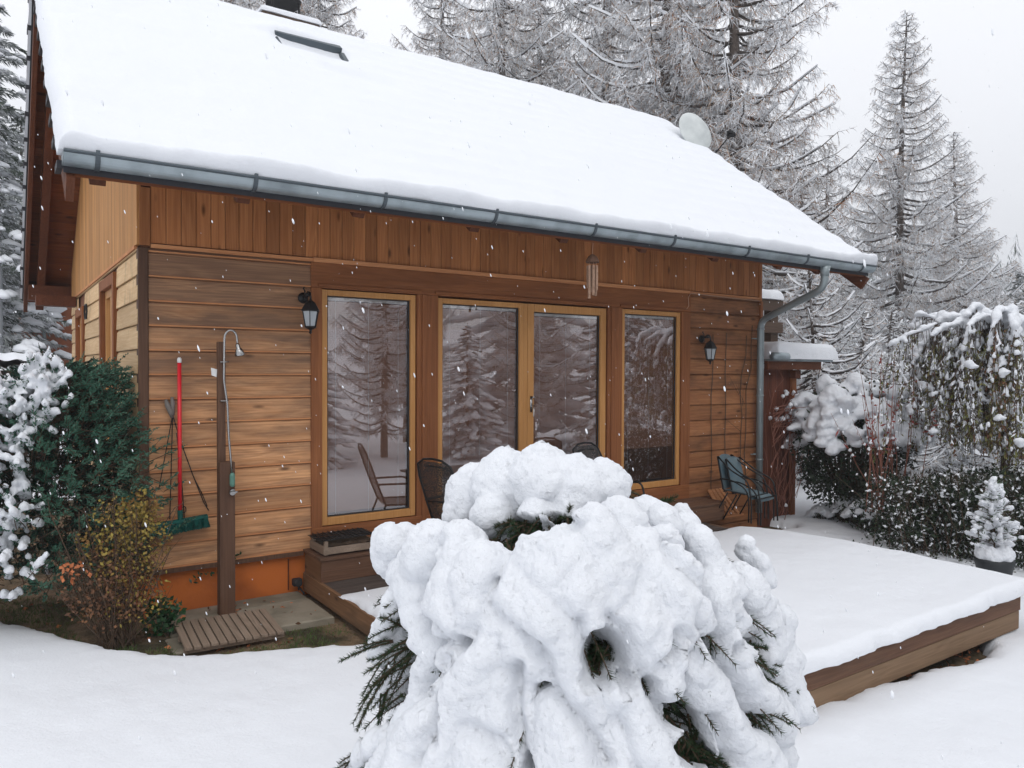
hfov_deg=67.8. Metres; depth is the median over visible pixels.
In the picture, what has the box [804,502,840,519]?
shrub
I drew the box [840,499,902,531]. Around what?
shrub
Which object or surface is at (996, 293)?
larch tree
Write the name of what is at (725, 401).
dry vine
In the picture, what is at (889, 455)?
red stem shrub
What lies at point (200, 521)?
broom
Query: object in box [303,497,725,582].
terrace step
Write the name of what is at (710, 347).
wall lamp
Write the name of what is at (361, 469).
window
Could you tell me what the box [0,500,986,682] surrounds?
ground
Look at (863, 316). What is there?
larch tree
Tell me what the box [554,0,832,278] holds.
larch tree
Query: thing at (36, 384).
juniper bush
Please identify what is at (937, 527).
hedge
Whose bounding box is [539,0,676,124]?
larch tree
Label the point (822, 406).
rhododendron bush
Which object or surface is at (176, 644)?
paving slab
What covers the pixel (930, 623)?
terrace deck
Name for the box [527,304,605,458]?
terrace door
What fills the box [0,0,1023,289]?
sky
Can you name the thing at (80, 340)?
side window
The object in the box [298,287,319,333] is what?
wall lamp
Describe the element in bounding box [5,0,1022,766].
falling snow
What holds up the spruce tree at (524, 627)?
on the ground at (85, 634)
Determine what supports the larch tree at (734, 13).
on the snow ground at (214, 710)
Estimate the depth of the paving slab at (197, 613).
6.46 m
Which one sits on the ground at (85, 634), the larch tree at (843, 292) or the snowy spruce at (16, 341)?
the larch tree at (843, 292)
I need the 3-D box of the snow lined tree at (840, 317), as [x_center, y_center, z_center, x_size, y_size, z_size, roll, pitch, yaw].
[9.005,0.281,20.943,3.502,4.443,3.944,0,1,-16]
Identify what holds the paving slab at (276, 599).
on the ground at (85, 634)
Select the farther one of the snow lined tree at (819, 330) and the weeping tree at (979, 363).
the snow lined tree at (819, 330)
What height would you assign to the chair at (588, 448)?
1.096 m
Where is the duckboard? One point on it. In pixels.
(245, 627)
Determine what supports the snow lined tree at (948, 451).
on the snow ground at (214, 710)
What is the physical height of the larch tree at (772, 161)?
11.572 m
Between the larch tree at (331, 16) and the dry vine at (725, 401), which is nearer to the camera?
the dry vine at (725, 401)
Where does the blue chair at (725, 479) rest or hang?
on the blue chair at (733, 463)
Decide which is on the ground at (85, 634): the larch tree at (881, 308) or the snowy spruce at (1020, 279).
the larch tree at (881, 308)
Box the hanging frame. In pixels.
[159,397,208,518]
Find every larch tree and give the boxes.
[219,0,264,9]
[230,0,341,31]
[295,0,368,38]
[390,0,487,66]
[423,0,584,94]
[505,0,590,98]
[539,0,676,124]
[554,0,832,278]
[619,0,893,386]
[749,132,819,342]
[762,126,861,386]
[804,145,871,368]
[827,10,1007,397]
[827,276,859,352]
[843,283,867,326]
[856,292,877,376]
[872,284,891,360]
[885,130,1023,378]
[986,282,1003,307]
[1006,278,1023,308]
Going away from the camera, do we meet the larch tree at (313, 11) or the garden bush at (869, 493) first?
the garden bush at (869, 493)
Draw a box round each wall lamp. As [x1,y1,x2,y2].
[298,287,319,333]
[699,331,716,363]
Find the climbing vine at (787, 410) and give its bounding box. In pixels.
[753,371,814,519]
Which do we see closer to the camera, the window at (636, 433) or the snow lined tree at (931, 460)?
the window at (636, 433)
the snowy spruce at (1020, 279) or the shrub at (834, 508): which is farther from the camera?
the snowy spruce at (1020, 279)
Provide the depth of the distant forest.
75.65 m
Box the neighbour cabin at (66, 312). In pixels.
[3,283,73,364]
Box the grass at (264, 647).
[0,594,355,655]
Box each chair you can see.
[417,458,453,519]
[572,442,644,494]
[717,454,768,523]
[723,456,777,525]
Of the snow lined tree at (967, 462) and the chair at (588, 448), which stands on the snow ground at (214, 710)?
the snow lined tree at (967, 462)
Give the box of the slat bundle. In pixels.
[707,488,743,517]
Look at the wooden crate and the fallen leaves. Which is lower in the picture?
the fallen leaves
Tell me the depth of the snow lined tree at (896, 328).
22.95 m
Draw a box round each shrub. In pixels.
[30,465,182,649]
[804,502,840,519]
[831,495,869,522]
[832,355,938,511]
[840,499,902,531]
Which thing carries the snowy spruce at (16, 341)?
on the snow ground at (214, 710)
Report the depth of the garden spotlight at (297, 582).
7.03 m
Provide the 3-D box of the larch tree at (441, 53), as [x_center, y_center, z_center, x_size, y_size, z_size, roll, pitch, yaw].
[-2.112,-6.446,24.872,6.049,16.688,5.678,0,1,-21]
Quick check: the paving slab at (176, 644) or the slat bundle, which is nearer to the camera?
the paving slab at (176, 644)
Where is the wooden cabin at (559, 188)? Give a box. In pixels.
[19,0,877,618]
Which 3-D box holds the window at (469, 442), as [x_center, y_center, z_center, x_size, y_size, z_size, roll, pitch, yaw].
[-0.343,0.219,8.276,1.090,2.239,0.076,0,1,-34]
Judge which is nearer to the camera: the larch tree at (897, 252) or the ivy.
the ivy
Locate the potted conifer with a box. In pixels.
[964,476,1023,574]
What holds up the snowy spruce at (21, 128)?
on the snow ground at (214, 710)
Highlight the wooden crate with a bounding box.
[308,527,371,555]
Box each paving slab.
[162,605,217,637]
[165,637,225,654]
[235,591,307,611]
[236,599,333,631]
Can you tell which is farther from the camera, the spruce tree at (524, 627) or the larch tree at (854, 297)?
the larch tree at (854, 297)
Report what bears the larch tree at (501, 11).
on the snow ground at (214, 710)
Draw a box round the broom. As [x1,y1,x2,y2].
[152,357,210,536]
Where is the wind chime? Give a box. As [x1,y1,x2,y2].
[586,249,598,297]
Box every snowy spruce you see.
[0,4,71,435]
[0,88,22,315]
[0,107,24,315]
[1003,271,1023,314]
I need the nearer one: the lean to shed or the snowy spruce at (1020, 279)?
the lean to shed
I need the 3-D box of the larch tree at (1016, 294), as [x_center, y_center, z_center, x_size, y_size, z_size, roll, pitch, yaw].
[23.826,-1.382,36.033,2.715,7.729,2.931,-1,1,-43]
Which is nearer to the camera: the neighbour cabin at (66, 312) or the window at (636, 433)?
the window at (636, 433)
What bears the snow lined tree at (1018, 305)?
on the snow ground at (214, 710)
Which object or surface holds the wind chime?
hanging from the wooden cabin at (559, 188)
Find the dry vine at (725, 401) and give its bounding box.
[711,325,752,492]
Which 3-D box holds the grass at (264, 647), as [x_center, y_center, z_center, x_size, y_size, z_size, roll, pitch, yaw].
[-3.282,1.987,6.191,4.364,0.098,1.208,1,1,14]
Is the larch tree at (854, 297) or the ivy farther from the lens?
the larch tree at (854, 297)
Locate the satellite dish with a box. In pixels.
[679,113,735,152]
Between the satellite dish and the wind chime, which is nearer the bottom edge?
the wind chime
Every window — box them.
[75,306,88,457]
[99,272,121,486]
[322,289,415,525]
[438,298,523,508]
[621,309,679,489]
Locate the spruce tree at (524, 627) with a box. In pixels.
[335,440,818,767]
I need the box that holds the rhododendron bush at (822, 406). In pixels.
[783,371,935,515]
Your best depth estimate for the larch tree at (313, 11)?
23.56 m
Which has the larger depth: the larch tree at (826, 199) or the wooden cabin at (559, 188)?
the larch tree at (826, 199)
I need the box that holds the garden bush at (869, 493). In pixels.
[850,467,962,533]
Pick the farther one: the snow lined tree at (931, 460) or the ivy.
the snow lined tree at (931, 460)
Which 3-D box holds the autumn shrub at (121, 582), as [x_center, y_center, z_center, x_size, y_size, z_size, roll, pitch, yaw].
[-2.994,1.308,5.707,1.082,1.391,0.576,0,1,-34]
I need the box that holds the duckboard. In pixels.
[173,608,283,653]
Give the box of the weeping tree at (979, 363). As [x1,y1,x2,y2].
[872,302,1023,481]
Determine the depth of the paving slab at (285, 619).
6.42 m
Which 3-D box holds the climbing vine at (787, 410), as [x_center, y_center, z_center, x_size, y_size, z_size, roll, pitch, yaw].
[4.133,0.872,11.151,1.628,2.233,0.686,0,1,-34]
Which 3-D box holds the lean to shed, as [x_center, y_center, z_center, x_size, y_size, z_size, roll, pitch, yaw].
[3.676,0.821,12.135,1.592,2.930,2.374,0,1,-34]
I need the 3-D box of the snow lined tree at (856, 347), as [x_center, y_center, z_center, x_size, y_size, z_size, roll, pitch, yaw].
[8.166,0.282,18.043,3.944,4.443,3.502,0,1,2]
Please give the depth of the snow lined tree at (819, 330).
23.61 m
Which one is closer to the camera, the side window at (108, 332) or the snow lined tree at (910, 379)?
the side window at (108, 332)
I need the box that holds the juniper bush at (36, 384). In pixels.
[0,343,197,610]
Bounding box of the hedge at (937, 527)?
[837,462,1023,572]
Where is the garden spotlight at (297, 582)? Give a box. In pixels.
[292,577,304,593]
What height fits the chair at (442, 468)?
1.096 m
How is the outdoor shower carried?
on the paving slab at (197, 613)
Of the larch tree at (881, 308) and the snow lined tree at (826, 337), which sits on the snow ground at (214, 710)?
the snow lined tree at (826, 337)
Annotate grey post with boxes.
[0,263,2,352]
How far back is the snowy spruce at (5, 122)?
42.07 m
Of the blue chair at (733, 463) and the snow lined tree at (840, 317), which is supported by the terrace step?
the blue chair at (733, 463)
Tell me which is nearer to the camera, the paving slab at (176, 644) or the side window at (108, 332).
the paving slab at (176, 644)
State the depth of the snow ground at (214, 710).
4.66 m
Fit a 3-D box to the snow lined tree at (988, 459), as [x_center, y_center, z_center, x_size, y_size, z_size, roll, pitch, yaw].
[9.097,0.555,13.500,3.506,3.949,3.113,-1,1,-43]
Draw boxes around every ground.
[0,438,1023,767]
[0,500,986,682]
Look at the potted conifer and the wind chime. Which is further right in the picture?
the potted conifer
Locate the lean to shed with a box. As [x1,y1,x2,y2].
[756,341,838,526]
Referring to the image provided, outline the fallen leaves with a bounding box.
[8,595,979,679]
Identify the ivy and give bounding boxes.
[137,551,241,636]
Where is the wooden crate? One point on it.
(350, 540)
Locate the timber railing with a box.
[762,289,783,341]
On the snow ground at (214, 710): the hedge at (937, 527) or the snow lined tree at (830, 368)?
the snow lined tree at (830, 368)
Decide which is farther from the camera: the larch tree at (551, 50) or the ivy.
the larch tree at (551, 50)
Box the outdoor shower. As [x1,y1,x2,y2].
[211,329,244,615]
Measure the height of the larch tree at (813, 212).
10.310 m
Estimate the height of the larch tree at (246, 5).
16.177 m
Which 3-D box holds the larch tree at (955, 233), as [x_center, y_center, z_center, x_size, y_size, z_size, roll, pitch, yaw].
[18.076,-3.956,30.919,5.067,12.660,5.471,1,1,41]
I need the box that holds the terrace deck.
[303,522,1023,750]
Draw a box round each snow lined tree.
[762,266,860,389]
[778,270,913,485]
[783,289,870,385]
[798,314,896,387]
[820,301,934,465]
[845,349,967,477]
[857,306,919,405]
[885,321,976,457]
[901,335,1016,479]
[919,414,1023,481]
[928,305,1023,483]
[979,301,1023,459]
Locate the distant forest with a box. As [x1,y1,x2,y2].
[17,223,1023,363]

